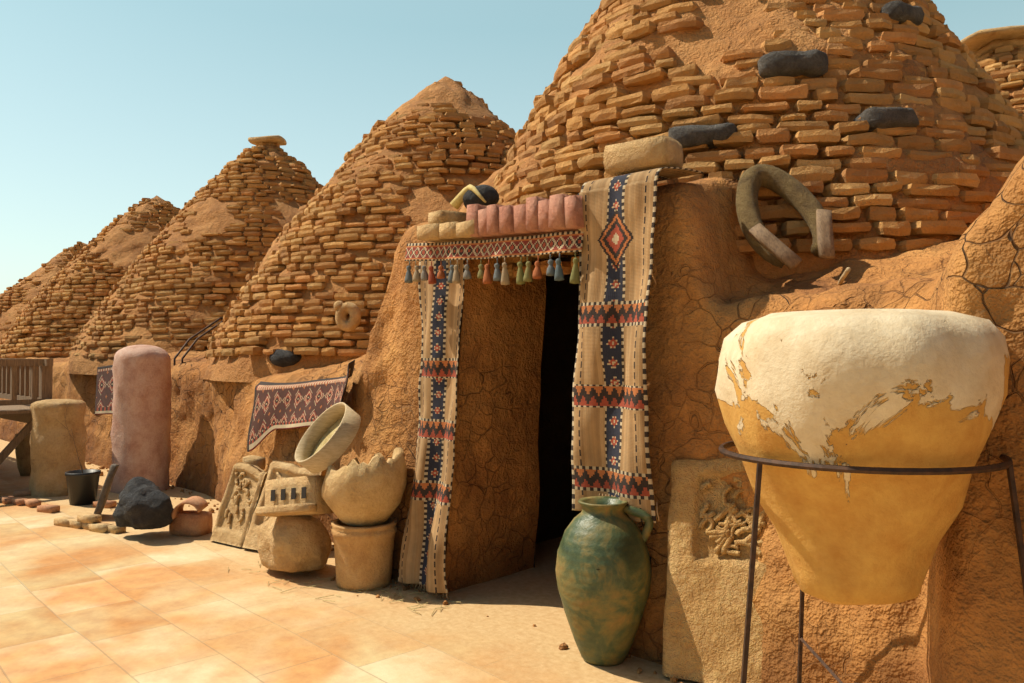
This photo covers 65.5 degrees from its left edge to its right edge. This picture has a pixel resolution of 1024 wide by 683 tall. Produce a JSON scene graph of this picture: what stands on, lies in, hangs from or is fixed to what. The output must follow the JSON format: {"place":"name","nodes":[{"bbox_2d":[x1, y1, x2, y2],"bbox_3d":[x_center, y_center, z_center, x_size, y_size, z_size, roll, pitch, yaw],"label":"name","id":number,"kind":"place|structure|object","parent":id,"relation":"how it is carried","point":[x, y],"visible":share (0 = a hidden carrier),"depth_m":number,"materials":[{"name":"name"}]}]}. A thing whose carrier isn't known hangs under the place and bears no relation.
{"place":"outdoors","nodes":[
{"label":"outdoors","id":0,"kind":"place"},
{"bbox_2d":[15,432,30,475],"bbox_3d":[-6.073,1.415,9.990,0.281,0.520,0.287,-1,-1,44],"label":"wicker basket","id":1,"kind":"object","parent":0,"point":[22,450],"visible":0.45,"depth_m":9.88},
{"bbox_2d":[0,439,697,682],"bbox_3d":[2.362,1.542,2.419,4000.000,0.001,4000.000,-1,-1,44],"label":"ground","id":2,"kind":"structure","parent":0,"point":[133,605],"depth_m":4.52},
{"bbox_2d":[0,358,52,464],"bbox_3d":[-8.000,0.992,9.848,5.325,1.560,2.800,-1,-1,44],"label":"wooden bench","id":3,"kind":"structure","parent":2,"relation":"on","point":[25,384],"depth_m":9.00,"materials":[{"name":"brown wood"}]},
{"bbox_2d":[29,399,86,496],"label":"short column","id":4,"kind":"structure","parent":2,"relation":"on","point":[53,456],"depth_m":8.48,"materials":[{"name":"stone"}]},
{"bbox_2d":[0,489,116,512],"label":"stones","id":5,"kind":"object","parent":2,"relation":"on","point":[18,500],"visible":0.91,"depth_m":7.90,"materials":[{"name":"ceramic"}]},
{"bbox_2d":[65,469,100,505],"bbox_3d":[-4.346,1.479,8.068,0.325,0.325,0.325,-1,-1,44],"label":"bucket","id":6,"kind":"object","parent":2,"relation":"on","point":[82,488],"visible":0.98,"depth_m":7.96,"materials":[{"name":"black"}]},
{"bbox_2d":[56,409,94,472],"bbox_3d":[-4.351,0.993,7.892,0.261,0.786,0.319,-1,-1,44],"label":"dry twig","id":7,"kind":"object","parent":6,"relation":"on","point":[74,442],"visible":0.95,"depth_m":7.93,"materials":[{"name":"brown wood"}]},
{"bbox_2d":[54,513,125,533],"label":"bricks","id":8,"kind":"object","parent":2,"relation":"on","point":[90,522],"visible":0.98,"depth_m":6.85,"materials":[{"name":"brick"}]},
{"bbox_2d":[93,464,118,514],"bbox_3d":[-3.765,1.391,7.388,0.204,0.497,0.379,0,-1,-20],"label":"wooden plank","id":9,"kind":"object","parent":2,"relation":"on","point":[104,493],"depth_m":7.29,"materials":[{"name":"brown wood"}]},
{"bbox_2d":[110,345,171,493],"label":"stone column","id":10,"kind":"structure","parent":2,"relation":"on","point":[141,423],"depth_m":8.69,"materials":[{"name":"stone"}]},
{"bbox_2d":[112,476,173,529],"bbox_3d":[-3.020,1.330,6.595,0.590,0.418,0.447,-1,-1,44],"label":"basalt boulder","id":11,"kind":"object","parent":2,"relation":"on","point":[144,503],"visible":0.99,"depth_m":6.43,"materials":[{"name":"grey stone"}]},
{"bbox_2d":[169,510,211,535],"bbox_3d":[-2.706,1.526,6.700,0.337,0.188,0.300,-1,-1,44],"label":"clay pot","id":12,"kind":"object","parent":2,"relation":"on","point":[189,523],"depth_m":6.61,"materials":[{"name":"orange ceramic"}]},
{"bbox_2d":[171,496,207,518],"bbox_3d":[-2.697,1.391,6.679,0.372,0.140,0.360,-1,-1,44],"label":"shard","id":13,"kind":"object","parent":12,"relation":"on","point":[199,503],"visible":0.98,"depth_m":6.63,"materials":[{"name":"orange ceramic"}]},
{"bbox_2d":[210,462,267,546],"bbox_3d":[-2.178,1.310,6.415,0.447,0.638,0.318,-1,-1,36],"label":"carved slab","id":14,"kind":"object","parent":2,"relation":"on","point":[241,496],"depth_m":6.39,"materials":[{"name":"stone"}]},
{"bbox_2d":[241,455,264,469],"bbox_3d":[-2.239,1.057,6.894,0.170,0.128,0.130,0,-1,22],"label":"block","id":15,"kind":"object","parent":14,"relation":"on","point":[259,461],"depth_m":6.86,"materials":[{"name":"stone"}]},
{"bbox_2d":[242,461,325,550],"bbox_3d":[-1.742,1.291,6.160,0.579,0.682,0.396,-1,-1,30],"label":"stone slab","id":16,"kind":"object","parent":2,"relation":"on","point":[279,470],"depth_m":6.20,"materials":[{"name":"stone"}]},
{"bbox_2d":[257,515,331,572],"bbox_3d":[-1.522,1.355,5.556,0.664,0.422,0.466,-1,-1,44],"label":"boulder","id":17,"kind":"object","parent":2,"relation":"on","point":[292,544],"visible":0.93,"depth_m":5.33,"materials":[{"name":"stone"}]},
{"bbox_2d":[256,476,332,516],"bbox_3d":[-1.458,1.054,5.373,0.524,0.331,0.431,-1,-1,44],"label":"slotted block","id":18,"kind":"object","parent":17,"relation":"on","point":[313,502],"depth_m":5.29,"materials":[{"name":"stone"}]},
{"bbox_2d":[270,487,305,500],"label":"rectangular openings","id":19,"kind":"object","parent":18,"relation":"attached to","point":[293,492],"visible":1,"depth_m":5.30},
{"bbox_2d":[228,561,454,615],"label":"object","id":20,"kind":"object","parent":2,"relation":"on","point":[401,595],"visible":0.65,"depth_m":5.00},
{"bbox_2d":[331,516,396,591],"bbox_3d":[-0.970,1.387,5.237,0.429,0.410,0.431,-1,-1,44],"label":"clay pot","id":21,"kind":"object","parent":2,"relation":"on","point":[364,558],"visible":0.89,"depth_m":5.07,"materials":[{"name":"ceramic"}]},
{"bbox_2d":[322,447,406,526],"bbox_3d":[-0.971,0.960,5.245,0.550,0.504,0.550,-1,-1,44],"label":"broken jar","id":22,"kind":"object","parent":21,"relation":"on","point":[355,493],"visible":0.98,"depth_m":5.03,"materials":[{"name":"ceramic"}]},
{"bbox_2d":[295,402,360,473],"bbox_3d":[-1.237,0.643,5.341,0.507,0.464,0.419,-1,-1,44],"label":"sieve hoop","id":23,"kind":"object","parent":22,"relation":"on","point":[331,451],"visible":0.99,"depth_m":5.24,"materials":[{"name":"brown wood"}]},
{"bbox_2d":[311,418,342,455],"bbox_3d":[-1.205,0.674,5.362,0.463,0.366,0.306,-1,-1,44],"label":"basin interior","id":24,"kind":"object","parent":23,"relation":"attached to","point":[326,437],"visible":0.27,"depth_m":5.49,"materials":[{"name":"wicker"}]},
{"bbox_2d":[86,462,701,682],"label":"pebbles","id":25,"kind":"object","parent":2,"relation":"on","point":[564,646],"visible":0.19,"depth_m":5.08,"materials":[{"name":"brown stone"}]},
{"bbox_2d":[457,168,502,382],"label":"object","id":26,"kind":"object","parent":2,"relation":"on","point":[491,180],"visible":0.01,"depth_m":7.44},
{"bbox_2d":[0,156,1023,682],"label":"adobe wall","id":27,"kind":"structure","parent":2,"relation":"on","point":[958,618],"depth_m":3.90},
{"bbox_2d":[0,242,87,344],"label":"dome","id":28,"kind":"object","parent":27,"relation":"on","point":[33,292],"visible":0.14,"depth_m":18.64,"materials":[{"name":"brown brick"}]},
{"bbox_2d":[0,241,83,332],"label":"dome bricks","id":29,"kind":"object","parent":28,"relation":"attached to","point":[16,295],"visible":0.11,"depth_m":18.62,"materials":[{"name":"brown brick"}]},
{"bbox_2d":[0,195,178,358],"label":"dome","id":30,"kind":"object","parent":27,"relation":"on","point":[117,246],"visible":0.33,"depth_m":15.44,"materials":[{"name":"brown brick"}]},
{"bbox_2d":[0,197,180,357],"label":"dome bricks","id":31,"kind":"object","parent":30,"relation":"attached to","point":[168,212],"visible":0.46,"depth_m":14.74,"materials":[{"name":"brown brick"}]},
{"bbox_2d":[95,365,112,414],"bbox_3d":[-5.364,0.650,10.585,0.904,0.694,0.036,-1,-1,44],"label":"woven rug","id":32,"kind":"object","parent":27,"relation":"attached to","point":[104,394],"visible":0.66,"depth_m":10.68,"materials":[{"name":"fabric"}]},
{"bbox_2d":[67,144,316,374],"bbox_3d":[-4.172,-1.448,13.558,5.921,3.910,5.958,-1,-1,44],"label":"dome","id":33,"kind":"object","parent":27,"relation":"on","point":[212,214],"visible":0.3,"depth_m":11.63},
{"bbox_2d":[69,142,323,358],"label":"dome bricks","id":34,"kind":"object","parent":33,"relation":"attached to","point":[227,177],"visible":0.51,"depth_m":11.68,"materials":[{"name":"brown brick"}]},
{"bbox_2d":[248,135,287,145],"bbox_3d":[-4.167,-3.382,13.605,0.575,0.215,0.471,0,-1,5],"label":"capstone","id":35,"kind":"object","parent":33,"relation":"on","point":[271,140],"depth_m":13.42,"materials":[{"name":"stone"}]},
{"bbox_2d":[173,317,222,365],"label":"bent rods","id":36,"kind":"object","parent":27,"relation":"on","point":[193,343],"visible":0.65,"depth_m":10.04,"materials":[{"name":"metal"}]},
{"bbox_2d":[269,349,300,366],"bbox_3d":[-2.243,0.162,7.897,0.436,0.206,0.251,-1,-1,33],"label":"ledge stone","id":37,"kind":"object","parent":27,"relation":"on","point":[282,357],"visible":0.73,"depth_m":7.77,"materials":[{"name":"grey stone"}]},
{"bbox_2d":[247,360,354,451],"bbox_3d":[-1.716,0.572,6.632,0.301,0.852,1.961,1,-1,-38],"label":"woven rug","id":38,"kind":"object","parent":27,"relation":"attached to","point":[292,405],"visible":0.9,"depth_m":6.86,"materials":[{"name":"fabric"}]},
{"bbox_2d":[203,76,511,381],"bbox_3d":[-0.891,-1.512,10.370,6.038,3.926,5.944,-1,-1,44],"label":"dome","id":39,"kind":"object","parent":27,"relation":"on","point":[422,201],"visible":0.26,"depth_m":8.58,"materials":[{"name":"brown brick"}]},
{"bbox_2d":[335,302,360,331],"bbox_3d":[-1.548,-0.234,7.533,0.248,0.281,0.108,0,-1,10],"label":"stone ring","id":40,"kind":"object","parent":39,"relation":"attached to","point":[352,323],"visible":1,"depth_m":7.49,"materials":[{"name":"stone"}]},
{"bbox_2d":[334,301,342,309],"bbox_3d":[-1.641,-0.336,7.549,0.115,0.103,0.100,-1,-1,44],"label":"stone","id":41,"kind":"object","parent":40,"relation":"on","point":[337,305],"visible":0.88,"depth_m":7.51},
{"bbox_2d":[205,81,516,358],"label":"dome bricks","id":42,"kind":"object","parent":39,"relation":"attached to","point":[299,232],"visible":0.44,"depth_m":8.59,"materials":[{"name":"brown brick"}]},
{"bbox_2d":[418,205,487,242],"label":"stone blocks","id":43,"kind":"structure","parent":27,"relation":"on","point":[446,226],"depth_m":4.93,"materials":[{"name":"beige stone"}]},
{"bbox_2d":[450,184,485,209],"bbox_3d":[-0.271,-0.929,5.083,0.330,0.145,0.079,-1,-1,44],"label":"curved horn","id":44,"kind":"object","parent":43,"relation":"on","point":[456,202],"visible":0.93,"depth_m":5.12,"materials":[{"name":"beige"}]},
{"bbox_2d":[442,235,545,593],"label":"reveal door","id":45,"kind":"structure","parent":27,"relation":"attached to","point":[493,517],"depth_m":5.30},
{"bbox_2d":[465,194,584,239],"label":"red lintel bricks","id":46,"kind":"object","parent":27,"relation":"attached to","point":[535,215],"visible":0.87,"depth_m":4.39,"materials":[{"name":"brick"}]},
{"bbox_2d":[398,260,464,592],"bbox_3d":[-0.517,0.464,5.072,0.449,2.151,0.241,-1,-1,44],"label":"woven door hanging","id":47,"kind":"object","parent":46,"relation":"hanging from","point":[423,545],"visible":0.89,"depth_m":5.10,"materials":[{"name":"fabric"}]},
{"bbox_2d":[403,583,448,599],"bbox_3d":[-0.544,1.557,5.013,0.455,0.054,0.034,-1,-1,44],"label":"fringe","id":48,"kind":"object","parent":47,"relation":"attached to","point":[425,590],"visible":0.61,"depth_m":5.02,"materials":[{"name":"fabric"}]},
{"bbox_2d":[463,184,498,206],"bbox_3d":[-0.207,-0.917,5.113,0.254,0.182,0.204,-1,-1,44],"label":"stone","id":49,"kind":"object","parent":46,"relation":"on","point":[489,194],"visible":0.64,"depth_m":5.03,"materials":[{"name":"black stone"}]},
{"bbox_2d":[405,230,583,260],"bbox_3d":[-0.163,-0.556,4.692,1.471,0.186,0.046,-1,-1,44],"label":"woven trim band","id":50,"kind":"object","parent":46,"relation":"attached to","point":[552,243],"visible":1,"depth_m":4.59,"materials":[{"name":"fabric"}]},
{"bbox_2d":[428,261,436,283],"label":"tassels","id":51,"kind":"object","parent":50,"relation":"hanging from","point":[432,278],"visible":1,"depth_m":5.00,"materials":[{"name":"fabric"}]},
{"bbox_2d":[421,260,471,280],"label":"tassels","id":52,"kind":"object","parent":50,"relation":"hanging from","point":[466,275],"visible":0.99,"depth_m":4.77,"materials":[{"name":"fabric"}]},
{"bbox_2d":[412,257,509,284],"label":"tassels","id":53,"kind":"object","parent":50,"relation":"hanging from","point":[457,280],"visible":1,"depth_m":4.80,"materials":[{"name":"fabric"}]},
{"bbox_2d":[405,254,554,282],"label":"tassels","id":54,"kind":"object","parent":50,"relation":"hanging from","point":[550,271],"visible":0.93,"depth_m":4.57,"materials":[{"name":"fabric"}]},
{"bbox_2d":[437,255,541,283],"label":"tassels","id":55,"kind":"object","parent":50,"relation":"hanging from","point":[537,274],"visible":1,"depth_m":4.64,"materials":[{"name":"fabric"}]},
{"bbox_2d":[477,256,532,281],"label":"tassels","id":56,"kind":"object","parent":50,"relation":"hanging from","point":[527,277],"visible":0.96,"depth_m":4.43,"materials":[{"name":"fabric"}]},
{"bbox_2d":[516,252,579,284],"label":"tassels","id":57,"kind":"object","parent":50,"relation":"hanging from","point":[574,277],"visible":0.99,"depth_m":4.19,"materials":[{"name":"fabric"}]},
{"bbox_2d":[554,253,563,280],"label":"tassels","id":58,"kind":"object","parent":50,"relation":"hanging from","point":[559,275],"visible":1,"depth_m":4.24,"materials":[{"name":"fabric"}]},
{"bbox_2d":[571,167,703,522],"bbox_3d":[0.654,-0.001,4.186,0.528,1.778,0.470,-1,-1,44],"label":"woven textile hanging","id":59,"kind":"object","parent":27,"relation":"hanging from","point":[610,455],"visible":0.99,"depth_m":4.07,"materials":[{"name":"fabric"}]},
{"bbox_2d":[599,493,659,520],"bbox_3d":[0.539,0.831,4.047,0.515,0.093,0.036,-1,-1,44],"label":"fringe","id":60,"kind":"object","parent":59,"relation":"attached to","point":[656,505],"visible":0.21,"depth_m":3.88,"materials":[{"name":"fabric"}]},
{"bbox_2d":[604,135,683,175],"bbox_3d":[0.702,-0.976,4.235,0.379,0.156,0.269,-1,-1,36],"label":"stone block","id":61,"kind":"object","parent":27,"relation":"on","point":[645,154],"depth_m":4.12,"materials":[{"name":"stone"}]},
{"bbox_2d":[462,0,1016,311],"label":"dome","id":62,"kind":"object","parent":27,"relation":"on","point":[729,26],"visible":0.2,"depth_m":4.96,"materials":[{"name":"brown brick"}]},
{"bbox_2d":[668,123,736,148],"bbox_3d":[1.131,-1.211,4.715,0.392,0.156,0.290,0,-1,21],"label":"dark stone","id":63,"kind":"object","parent":62,"relation":"on","point":[687,136],"visible":0.61,"depth_m":4.60,"materials":[{"name":"grey stone"}]},
{"bbox_2d":[464,0,1023,277],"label":"dome bricks","id":64,"kind":"object","parent":62,"relation":"attached to","point":[995,122],"visible":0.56,"depth_m":4.80,"materials":[{"name":"brown brick"}]},
{"bbox_2d":[736,164,823,268],"bbox_3d":[1.406,-0.664,4.153,0.488,0.596,0.376,-1,-1,44],"label":"horseshoe-shaped collar","id":65,"kind":"object","parent":62,"relation":"attached to","point":[800,198],"visible":0.88,"depth_m":4.18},
{"bbox_2d":[748,209,834,269],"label":"collar ends","id":66,"kind":"object","parent":65,"relation":"attached to","point":[783,253],"visible":1,"depth_m":4.00,"materials":[{"name":"brown wood"}]},
{"bbox_2d":[757,49,827,77],"bbox_3d":[1.693,-1.657,4.834,0.408,0.177,0.285,0,-1,8],"label":"dark stone","id":67,"kind":"object","parent":62,"relation":"on","point":[813,63],"visible":0.74,"depth_m":4.71,"materials":[{"name":"grey stone"}]},
{"bbox_2d":[853,107,918,131],"bbox_3d":[2.162,-1.274,4.631,0.375,0.168,0.283,0,-1,-12],"label":"dark stone","id":68,"kind":"object","parent":62,"relation":"on","point":[874,118],"visible":0.63,"depth_m":4.50,"materials":[{"name":"grey stone"}]},
{"bbox_2d":[878,0,923,24],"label":"dark stone","id":69,"kind":"object","parent":62,"relation":"on","point":[900,11],"visible":0.59,"depth_m":5.11,"materials":[{"name":"grey stone"}]},
{"bbox_2d":[838,267,850,284],"bbox_3d":[1.613,-0.282,3.900,0.024,0.120,0.401,0,-1,14],"label":"stick on ledge","id":70,"kind":"object","parent":27,"relation":"attached to","point":[844,275],"visible":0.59,"depth_m":3.79,"materials":[{"name":"brown wood"}]},
{"bbox_2d":[555,496,651,666],"bbox_3d":[0.454,1.178,3.936,0.472,0.782,0.460,-1,-1,44],"label":"green jar","id":71,"kind":"object","parent":2,"relation":"on","point":[604,606],"visible":1,"depth_m":3.78,"materials":[{"name":"ceramic"}]},
{"bbox_2d":[623,505,653,542],"bbox_3d":[0.614,0.894,3.890,0.140,0.185,0.094,-1,-1,44],"label":"jar handle","id":72,"kind":"object","parent":71,"relation":"attached to","point":[645,516],"visible":0.94,"depth_m":3.87,"materials":[{"name":"green ceramic"}]},
{"bbox_2d":[662,458,765,682],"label":"carved slab","id":73,"kind":"object","parent":2,"relation":"on","point":[710,519],"depth_m":3.71,"materials":[{"name":"stone"}]},
{"bbox_2d":[718,441,1023,682],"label":"metal pot stand","id":74,"kind":"object","parent":2,"relation":"on","point":[1007,463],"visible":0.59,"depth_m":2.54,"materials":[{"name":"black metal"}]},
{"bbox_2d":[715,309,1009,604],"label":"pithos on stand","id":75,"kind":"object","parent":74,"relation":"on","point":[903,388],"visible":0.99,"depth_m":2.43,"materials":[{"name":"ceramic"}]},
{"bbox_2d":[982,47,1023,114],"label":"dome","id":76,"kind":"object","parent":2,"relation":"on","point":[1011,91],"visible":0.02,"depth_m":8.71,"materials":[{"name":"brown brick"}]},
{"bbox_2d":[962,25,1023,59],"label":"dome roof cap","id":77,"kind":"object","parent":76,"relation":"on","point":[979,43],"depth_m":9.19,"materials":[{"name":"stone"}]},
{"bbox_2d":[976,44,1023,116],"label":"dome bricks","id":78,"kind":"object","parent":76,"relation":"attached to","point":[1011,73],"visible":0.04,"depth_m":8.86,"materials":[{"name":"brown brick"}]},
{"bbox_2d":[0,0,1023,293],"label":"sky","id":79,"kind":"structure","parent":0,"point":[106,106],"materials":[{"name":"blue"}]}
]}

